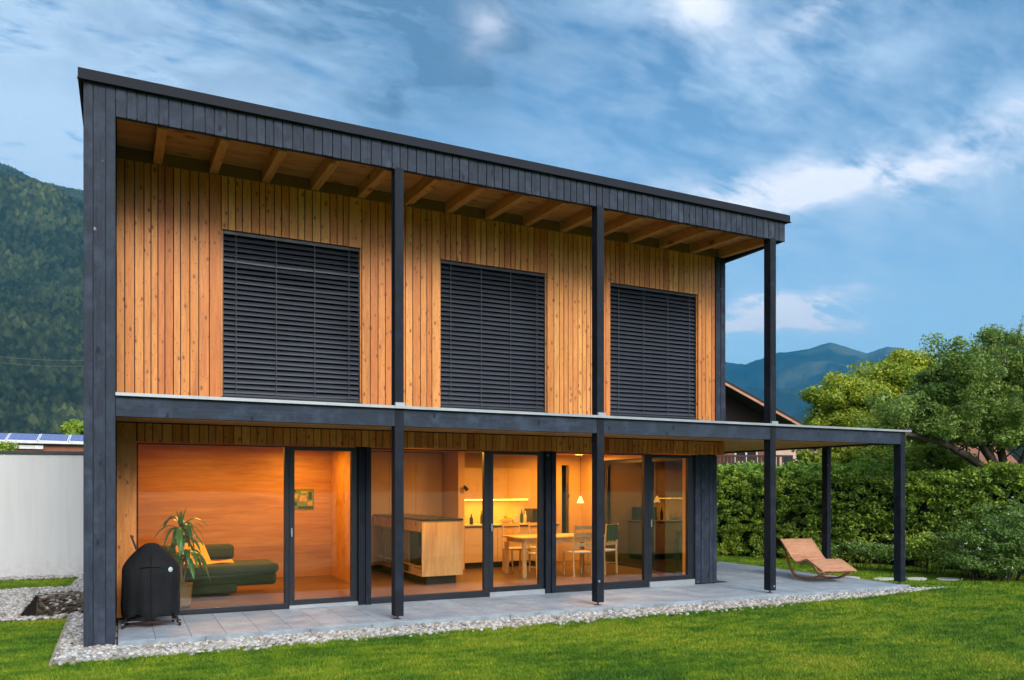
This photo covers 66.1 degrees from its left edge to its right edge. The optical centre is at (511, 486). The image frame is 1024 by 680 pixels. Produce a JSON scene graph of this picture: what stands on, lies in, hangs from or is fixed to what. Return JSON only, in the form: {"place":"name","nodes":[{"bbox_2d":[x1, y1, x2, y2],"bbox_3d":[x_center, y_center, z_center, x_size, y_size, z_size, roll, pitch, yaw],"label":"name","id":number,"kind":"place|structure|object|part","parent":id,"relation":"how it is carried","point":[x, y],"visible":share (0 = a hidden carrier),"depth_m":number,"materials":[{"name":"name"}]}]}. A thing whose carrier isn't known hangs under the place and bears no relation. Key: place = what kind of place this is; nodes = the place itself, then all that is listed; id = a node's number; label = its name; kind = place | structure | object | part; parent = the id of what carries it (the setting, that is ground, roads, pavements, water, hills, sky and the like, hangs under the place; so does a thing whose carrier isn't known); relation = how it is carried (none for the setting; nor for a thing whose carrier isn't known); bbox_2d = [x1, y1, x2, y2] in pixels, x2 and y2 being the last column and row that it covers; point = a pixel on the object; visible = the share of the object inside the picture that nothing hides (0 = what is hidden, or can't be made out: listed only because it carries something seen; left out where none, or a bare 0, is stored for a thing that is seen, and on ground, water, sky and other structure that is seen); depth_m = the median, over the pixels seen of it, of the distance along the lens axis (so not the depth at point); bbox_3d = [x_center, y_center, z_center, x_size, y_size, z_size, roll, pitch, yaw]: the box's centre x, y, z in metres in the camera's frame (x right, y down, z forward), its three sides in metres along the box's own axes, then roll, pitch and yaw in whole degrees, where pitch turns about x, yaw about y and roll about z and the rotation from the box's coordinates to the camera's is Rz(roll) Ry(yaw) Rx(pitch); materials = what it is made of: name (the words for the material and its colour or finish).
{"place":"outdoors","nodes":[
{"label":"outdoors","id":0,"kind":"place"},
{"bbox_2d":[0,356,77,360],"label":"power line","id":1,"kind":"object","parent":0,"point":[40,359],"visible":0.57,"depth_m":283.04,"materials":[{"name":"metal"}]},
{"bbox_2d":[5,363,76,366],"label":"power line","id":2,"kind":"object","parent":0,"point":[37,365],"visible":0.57,"depth_m":285.90,"materials":[{"name":"metal"}]},
{"bbox_2d":[0,162,82,444],"bbox_3d":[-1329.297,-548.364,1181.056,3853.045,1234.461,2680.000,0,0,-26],"label":"forested mountain","id":3,"kind":"structure","parent":0,"point":[41,270],"depth_m":1001.43,"materials":[{"name":"green plant"}]},
{"bbox_2d":[411,566,421,574],"bbox_3d":[-1.602,1.468,13.896,0.170,0.121,0.624,0,0,-26],"label":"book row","id":4,"kind":"object","parent":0,"point":[416,570],"visible":0.59,"depth_m":13.87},
{"bbox_2d":[0,574,946,665],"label":"gravel ground","id":5,"kind":"structure","parent":0,"point":[201,653],"depth_m":10.56,"materials":[{"name":"grey gravel"}]},
{"bbox_2d":[118,585,910,646],"bbox_3d":[1.487,1.814,11.543,12.996,0.211,0.036,0,0,-26],"label":"terrace edging","id":6,"kind":"object","parent":5,"relation":"on","point":[292,632],"visible":0.55,"depth_m":10.47,"materials":[{"name":"grey concrete"}]},
{"bbox_2d":[0,555,1023,679],"bbox_3d":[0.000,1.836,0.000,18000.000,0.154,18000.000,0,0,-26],"label":"lawn","id":7,"kind":"structure","parent":0,"point":[654,647],"depth_m":8.78,"materials":[{"name":"plant"}]},
{"bbox_2d":[0,441,18,450],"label":"garden bush","id":8,"kind":"object","parent":7,"relation":"on","point":[5,446],"visible":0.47,"depth_m":21.45,"materials":[{"name":"green plant"}]},
{"bbox_2d":[0,451,82,576],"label":"garden wall","id":9,"kind":"structure","parent":7,"relation":"on","point":[41,512],"depth_m":15.49,"materials":[{"name":"paint"}]},
{"bbox_2d":[0,433,82,451],"bbox_3d":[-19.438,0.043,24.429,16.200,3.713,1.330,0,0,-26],"label":"neighbour house","id":10,"kind":"structure","parent":7,"relation":"on","point":[51,442],"depth_m":26.05,"materials":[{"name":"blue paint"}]},
{"bbox_2d":[21,592,80,615],"bbox_3d":[-6.849,2.217,12.017,0.940,0.865,2.780,0,0,-26],"label":"sunken bed","id":11,"kind":"object","parent":7,"relation":"in","point":[32,609],"depth_m":12.93,"materials":[{"name":"soil"}]},
{"bbox_2d":[37,593,82,616],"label":"bank stones","id":12,"kind":"object","parent":11,"relation":"on","point":[46,602],"visible":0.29,"depth_m":13.17,"materials":[{"name":"grey stone"}]},
{"bbox_2d":[49,616,69,666],"bbox_3d":[-5.290,1.775,9.235,0.030,0.050,3.250,0,0,-26],"label":"edging strip","id":13,"kind":"object","parent":7,"relation":"on","point":[56,649],"visible":0.71,"depth_m":8.68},
{"bbox_2d":[60,419,82,434],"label":"round tree","id":14,"kind":"object","parent":7,"relation":"on","point":[73,427],"visible":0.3,"depth_m":43.54,"materials":[{"name":"green plant"}]},
{"bbox_2d":[151,581,725,639],"bbox_3d":[0.353,1.836,13.819,13.000,0.248,5.080,0,0,-26],"label":"terrace base","id":15,"kind":"object","parent":7,"relation":"on","point":[697,583],"visible":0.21,"depth_m":14.56,"materials":[{"name":"grey concrete"}]},
{"bbox_2d":[118,562,906,641],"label":"terrace","id":16,"kind":"structure","parent":15,"relation":"on","point":[742,580],"depth_m":11.44,"materials":[{"name":"concrete"}]},
{"bbox_2d":[121,535,180,628],"bbox_3d":[-4.428,1.148,9.651,0.665,1.113,0.588,0,0,-26],"label":"covered grill","id":17,"kind":"object","parent":16,"relation":"on","point":[150,587],"visible":1,"depth_m":9.44,"materials":[{"name":"fabric"}]},
{"bbox_2d":[780,538,856,579],"bbox_3d":[5.919,1.418,15.284,0.700,0.745,1.470,0,0,-11],"label":"sun lounger","id":18,"kind":"object","parent":16,"relation":"on","point":[805,550],"visible":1,"depth_m":15.54,"materials":[{"name":"brown wood"}]},
{"bbox_2d":[77,67,911,646],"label":"timber house","id":19,"kind":"structure","parent":7,"relation":"on","point":[279,305],"depth_m":11.62,"materials":[{"name":"brown wood"}]},
{"bbox_2d":[153,508,210,608],"bbox_3d":[-4.642,0.990,11.084,0.757,1.420,0.886,0,0,-26],"label":"houseplant","id":20,"kind":"object","parent":19,"relation":"on","point":[179,541],"visible":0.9,"depth_m":11.02,"materials":[{"name":"plant"}]},
{"bbox_2d":[137,443,288,617],"bbox_3d":[-4.027,0.562,10.694,1.938,2.275,0.075,0,0,-26],"label":"window","id":21,"kind":"structure","parent":19,"relation":"in","point":[286,448],"depth_m":11.01,"materials":[{"name":"metal"}]},
{"bbox_2d":[162,544,278,594],"bbox_3d":[-4.930,1.310,12.750,1.950,0.660,1.780,0,0,-26],"label":"sofa","id":22,"kind":"object","parent":19,"relation":"on","point":[225,578],"visible":0.53,"depth_m":12.16,"materials":[{"name":"green fabric"}]},
{"bbox_2d":[175,543,210,562],"bbox_3d":[-5.098,1.051,12.568,0.514,0.295,0.396,0,0,-26],"label":"cushion","id":23,"kind":"object","parent":22,"relation":"on","point":[204,553],"visible":0.29,"depth_m":12.57,"materials":[{"name":"yellow fabric"}]},
{"bbox_2d":[183,559,234,564],"bbox_3d":[-4.794,1.190,12.357,0.856,0.044,0.399,0,0,-33],"label":"blanket","id":24,"kind":"object","parent":22,"relation":"on","point":[223,561],"visible":0.58,"depth_m":12.35,"materials":[{"name":"yellow fabric"}]},
{"bbox_2d":[221,229,361,403],"bbox_3d":[-3.084,-2.330,11.083,1.927,2.280,0.250,0,0,-26],"label":"window","id":25,"kind":"structure","parent":19,"relation":"in","point":[229,267],"depth_m":11.14,"materials":[{"name":"metal"}]},
{"bbox_2d":[295,489,313,509],"bbox_3d":[-4.000,0.235,14.931,0.480,0.390,0.014,0,0,-26],"label":"picture sheet","id":26,"kind":"object","parent":19,"relation":"attached to","point":[304,499],"visible":0.75,"depth_m":14.95,"materials":[{"name":"multicoloured paper"}]},
{"bbox_2d":[289,446,357,608],"bbox_3d":[-2.708,0.581,11.324,0.981,2.311,0.125,0,0,-26],"label":"patio door","id":27,"kind":"structure","parent":19,"relation":"in","point":[294,603],"depth_m":11.32,"materials":[{"name":"metal"}]},
{"bbox_2d":[371,451,442,568],"bbox_3d":[-2.615,0.484,16.512,2.350,2.429,0.390,0,0,-26],"label":"tall cupboard","id":28,"kind":"object","parent":19,"relation":"on","point":[423,483],"visible":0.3,"depth_m":16.53,"materials":[{"name":"paint"}]},
{"bbox_3d":[-2.796,0.445,16.218,0.544,2.330,0.025,0,0,-26],"label":"door","id":29,"kind":"part","parent":28,"relation":"part of","materials":[{"name":"brown wood"}]},
{"bbox_3d":[-2.290,0.445,16.470,0.574,2.330,0.025,0,0,-26],"label":"door","id":30,"kind":"part","parent":28,"relation":"part of","materials":[{"name":"brown wood"}]},
{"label":"door","id":31,"kind":"part","parent":28,"relation":"part of","materials":[{"name":"brown wood"}]},
{"bbox_2d":[373,513,462,583],"bbox_3d":[-1.850,1.127,14.983,0.775,1.144,2.890,0,0,-26],"label":"kitchen island","id":32,"kind":"object","parent":19,"relation":"on","point":[433,547],"visible":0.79,"depth_m":13.81,"materials":[{"name":"brown wood"}]},
{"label":"glass door","id":33,"kind":"part","parent":32,"relation":"part of","materials":[{"name":"glass"}]},
{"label":"glass door","id":34,"kind":"part","parent":32,"relation":"part of","materials":[{"name":"grey glass"}]},
{"bbox_2d":[371,448,488,601],"bbox_3d":[-1.248,0.562,12.079,1.938,2.275,0.075,0,0,-26],"label":"window","id":35,"kind":"structure","parent":19,"relation":"in","point":[485,454],"depth_m":12.45,"materials":[{"name":"metal"}]},
{"bbox_2d":[440,265,547,412],"bbox_3d":[-0.302,-2.330,12.470,1.864,2.280,0.250,0,0,-26],"label":"window","id":36,"kind":"structure","parent":19,"relation":"in","point":[444,265],"depth_m":12.54,"materials":[{"name":"metal"}]},
{"bbox_2d":[465,468,529,499],"bbox_3d":[-0.431,-0.058,17.028,1.680,0.685,0.415,0,0,-26],"label":"wall cupboard","id":37,"kind":"object","parent":19,"relation":"attached to","point":[511,483],"depth_m":16.92,"materials":[{"name":"paint"}]},
{"bbox_2d":[465,468,481,498],"bbox_3d":[-0.843,-0.070,16.604,0.554,0.660,0.023,0,0,-26],"label":"door","id":38,"kind":"structure","parent":37,"relation":"in","point":[473,476],"depth_m":16.61,"materials":[{"name":"orange wood"}]},
{"bbox_2d":[493,468,507,498],"bbox_3d":[-0.342,-0.070,16.854,0.554,0.660,0.023,0,0,-26],"label":"door","id":39,"kind":"structure","parent":37,"relation":"in","point":[500,475],"depth_m":16.89,"materials":[{"name":"orange wood"}]},
{"bbox_2d":[508,468,529,498],"bbox_3d":[0.155,-0.070,17.101,0.544,0.660,0.023,0,0,-26],"label":"door","id":40,"kind":"structure","parent":37,"relation":"in","point":[518,479],"depth_m":17.08,"materials":[{"name":"orange wood"}]},
{"bbox_2d":[465,522,559,568],"bbox_3d":[-0.112,1.244,17.028,2.250,0.909,0.700,0,0,-26],"label":"kitchen counter","id":41,"kind":"object","parent":19,"relation":"on","point":[473,545],"visible":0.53,"depth_m":16.56,"materials":[{"name":"paint"}]},
{"bbox_2d":[469,514,472,523],"bbox_3d":[-0.855,0.679,16.557,0.080,0.220,0.078,0,0,-26],"label":"bottle","id":42,"kind":"object","parent":41,"relation":"on","point":[471,520],"visible":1,"depth_m":16.53,"materials":[{"name":"black glass"}]},
{"bbox_2d":[498,515,512,522],"bbox_3d":[-0.135,0.696,16.972,0.340,0.187,0.340,0,0,-26],"label":"fruit bowl","id":43,"kind":"object","parent":41,"relation":"on","point":[504,519],"visible":0.92,"depth_m":16.88,"materials":[{"name":"ceramic"}]},
{"bbox_2d":[512,515,517,522],"bbox_3d":[0.067,0.699,17.016,0.140,0.180,0.140,0,0,-26],"label":"jug","id":44,"kind":"object","parent":41,"relation":"on","point":[515,518],"visible":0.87,"depth_m":16.97,"materials":[{"name":"ceramic"}]},
{"bbox_2d":[520,509,522,522],"bbox_3d":[0.210,0.639,17.200,0.070,0.300,0.068,0,0,-26],"label":"bottle","id":45,"kind":"object","parent":41,"relation":"on","point":[521,517],"visible":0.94,"depth_m":17.17,"materials":[{"name":"glass"}]},
{"bbox_2d":[524,508,536,522],"bbox_3d":[0.561,0.634,17.481,0.440,0.308,0.410,0,0,-26],"label":"microwave","id":46,"kind":"object","parent":41,"relation":"on","point":[531,513],"visible":0.36,"depth_m":17.26,"materials":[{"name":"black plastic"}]},
{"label":"door","id":47,"kind":"part","parent":46,"relation":"part of","materials":[{"name":"glass"}]},
{"bbox_2d":[502,522,530,572],"bbox_3d":[0.076,1.210,15.874,0.442,0.983,0.476,0,0,-28],"label":"dining chair","id":48,"kind":"object","parent":19,"relation":"on","point":[519,548],"visible":0.82,"depth_m":15.95,"materials":[{"name":"brown wood"}]},
{"bbox_2d":[489,451,544,596],"bbox_3d":[0.077,0.593,12.712,0.995,2.335,0.125,0,0,-26],"label":"patio door","id":49,"kind":"structure","parent":19,"relation":"in","point":[538,588],"depth_m":12.79,"materials":[{"name":"metal"}]},
{"bbox_2d":[527,540,536,578],"bbox_3d":[0.540,1.210,14.791,0.442,0.983,0.476,0,0,-30],"label":"dining chair","id":50,"kind":"object","parent":19,"relation":"on","point":[533,552],"visible":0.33,"depth_m":14.54,"materials":[{"name":"brown wood"}]},
{"bbox_2d":[528,522,536,568],"bbox_3d":[0.615,1.210,16.142,0.442,0.983,0.476,0,0,-24],"label":"dining chair","id":51,"kind":"object","parent":19,"relation":"on","point":[532,530],"visible":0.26,"depth_m":16.25,"materials":[{"name":"brown wood"}]},
{"bbox_2d":[501,533,604,577],"bbox_3d":[0.834,1.325,15.499,1.880,0.749,0.900,0,0,-26],"label":"dining table","id":52,"kind":"object","parent":19,"relation":"on","point":[525,539],"visible":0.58,"depth_m":15.20,"materials":[{"name":"brown wood"}]},
{"bbox_2d":[561,464,569,532],"bbox_3d":[1.217,0.340,18.126,0.226,1.720,0.040,0,0,-26],"label":"window","id":53,"kind":"structure","parent":19,"relation":"in","point":[561,464],"depth_m":18.16,"materials":[{"name":"black glass"}]},
{"bbox_2d":[563,525,591,576],"bbox_3d":[1.272,1.210,15.111,0.442,0.983,0.476,0,0,-24],"label":"dining chair","id":54,"kind":"object","parent":19,"relation":"on","point":[573,550],"visible":0.89,"depth_m":14.95,"materials":[{"name":"brown wood"}]},
{"bbox_2d":[577,454,583,502],"bbox_3d":[1.452,-0.195,16.702,0.150,1.070,0.150,0,0,-26],"label":"pendant lamp","id":55,"kind":"object","parent":19,"relation":"hanging from","point":[580,499],"visible":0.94,"depth_m":16.70,"materials":[{"name":"white"}]},
{"bbox_2d":[556,452,648,589],"bbox_3d":[1.538,0.562,13.467,1.903,2.275,0.075,0,0,-26],"label":"window","id":56,"kind":"structure","parent":19,"relation":"in","point":[645,457],"depth_m":13.83,"materials":[{"name":"metal"}]},
{"bbox_2d":[587,523,618,574],"bbox_3d":[1.799,1.210,15.509,0.476,0.983,0.442,0,0,43],"label":"dining chair","id":57,"kind":"object","parent":19,"relation":"on","point":[610,543],"visible":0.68,"depth_m":15.44,"materials":[{"name":"brown wood"}]},
{"bbox_2d":[606,524,617,540],"bbox_3d":[1.954,0.880,15.327,0.070,0.320,0.340,0,0,43],"label":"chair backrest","id":58,"kind":"object","parent":57,"relation":"hanging from","point":[612,532],"visible":1,"depth_m":15.27,"materials":[{"name":"green fabric"}]},
{"bbox_2d":[604,458,682,574],"bbox_3d":[2.713,0.562,16.436,0.080,2.275,3.000,0,0,-26],"label":"window","id":59,"kind":"structure","parent":19,"relation":"in","point":[622,478],"depth_m":16.45,"materials":[{"name":"glass"}]},
{"bbox_2d":[610,287,698,419],"bbox_3d":[2.471,-2.330,13.852,1.889,2.280,0.250,0,0,-26],"label":"blind","id":60,"kind":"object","parent":19,"relation":"in","point":[610,287],"depth_m":13.96,"materials":[{"name":"metal"}]},
{"bbox_2d":[648,454,694,586],"bbox_3d":[2.852,0.605,14.095,1.006,2.359,0.125,0,0,-26],"label":"patio door","id":61,"kind":"structure","parent":19,"relation":"in","point":[687,579],"depth_m":14.25,"materials":[{"name":"metal"}]},
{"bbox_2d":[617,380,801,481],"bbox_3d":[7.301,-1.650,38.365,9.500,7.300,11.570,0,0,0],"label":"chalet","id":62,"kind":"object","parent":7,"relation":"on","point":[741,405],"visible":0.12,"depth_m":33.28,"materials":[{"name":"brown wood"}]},
{"bbox_2d":[726,452,763,462],"bbox_3d":[10.099,-1.650,33.959,1.840,1.200,0.060,0,0,0],"label":"window","id":63,"kind":"structure","parent":62,"relation":"in","point":[747,453],"depth_m":33.94,"materials":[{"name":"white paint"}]},
{"bbox_2d":[776,449,818,466],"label":"rendered house","id":64,"kind":"structure","parent":7,"relation":"on","point":[788,455],"depth_m":52.00,"materials":[{"name":"paint"}]},
{"bbox_2d":[782,455,792,466],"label":"window","id":65,"kind":"structure","parent":64,"relation":"in","point":[785,458],"depth_m":51.93,"materials":[{"name":"grey glass"}]},
{"bbox_2d":[717,458,1023,573],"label":"laurel hedge","id":66,"kind":"object","parent":7,"relation":"on","point":[862,496],"visible":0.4,"depth_m":19.76,"materials":[{"name":"green plant"}]},
{"bbox_2d":[831,528,915,572],"bbox_3d":[8.149,1.404,17.904,1.435,0.998,2.130,0,0,-26],"label":"shrub","id":67,"kind":"object","parent":7,"relation":"on","point":[858,548],"visible":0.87,"depth_m":17.89,"materials":[{"name":"green plant"}]},
{"bbox_2d":[786,347,973,482],"bbox_3d":[11.694,-1.256,24.973,5.876,6.505,3.970,0,0,-26],"label":"broadleaf tree","id":68,"kind":"object","parent":7,"relation":"on","point":[837,400],"visible":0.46,"depth_m":24.54,"materials":[{"name":"green plant"}]},
{"bbox_2d":[874,577,893,580],"bbox_3d":[7.615,1.898,16.091,0.532,0.060,0.329,0,0,-26],"label":"stepping stone","id":69,"kind":"object","parent":7,"relation":"on","point":[885,578],"visible":0.7,"depth_m":16.05,"materials":[{"name":"grey stone"}]},
{"bbox_2d":[846,424,981,475],"bbox_3d":[10.683,0.114,21.095,3.581,3.722,2.202,0,0,5],"label":"leafy tree","id":70,"kind":"object","parent":7,"relation":"on","point":[922,457],"visible":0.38,"depth_m":20.44,"materials":[{"name":"green plant"}]},
{"bbox_2d":[906,577,926,580],"bbox_3d":[8.315,1.903,16.171,0.410,0.060,0.431,0,0,17],"label":"stepping stone","id":71,"kind":"object","parent":7,"relation":"on","point":[916,578],"visible":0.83,"depth_m":16.09,"materials":[{"name":"grey stone"}]},
{"bbox_2d":[831,437,1023,482],"bbox_3d":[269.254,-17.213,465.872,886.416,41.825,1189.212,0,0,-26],"label":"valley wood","id":72,"kind":"object","parent":7,"relation":"on","point":[1015,456],"depth_m":212.54,"materials":[{"name":"green plant"}]},
{"bbox_2d":[905,530,954,574],"bbox_3d":[9.218,1.425,17.146,1.289,0.955,0.916,0,0,27],"label":"shrub","id":73,"kind":"object","parent":7,"relation":"on","point":[925,545],"visible":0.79,"depth_m":17.01,"materials":[{"name":"green plant"}]},
{"bbox_2d":[855,315,1023,481],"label":"fruit tree","id":74,"kind":"object","parent":7,"relation":"on","point":[989,417],"visible":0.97,"depth_m":17.91,"materials":[{"name":"green plant"}]},
{"bbox_2d":[936,578,959,580],"bbox_3d":[8.924,1.907,16.128,0.496,0.060,0.376,0,0,-26],"label":"stepping stone","id":75,"kind":"object","parent":7,"relation":"on","point":[949,579],"visible":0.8,"depth_m":16.03,"materials":[{"name":"grey stone"}]},
{"bbox_2d":[933,446,1016,465],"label":"tiled house","id":76,"kind":"structure","parent":7,"relation":"on","point":[982,457],"depth_m":46.07,"materials":[{"name":"ceramic"}]},
{"bbox_2d":[933,493,1023,581],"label":"shrub","id":77,"kind":"object","parent":7,"relation":"on","point":[1008,561],"visible":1,"depth_m":15.83,"materials":[{"name":"green plant"}]},
{"bbox_2d":[0,0,1023,593],"label":"sky","id":78,"kind":"structure","parent":0,"point":[889,134],"materials":[{"name":"blue"}]},
{"bbox_2d":[725,342,974,436],"bbox_3d":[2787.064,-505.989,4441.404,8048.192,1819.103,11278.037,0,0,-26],"label":"distant mountain","id":79,"kind":"structure","parent":0,"point":[797,371],"depth_m":5920.16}
]}

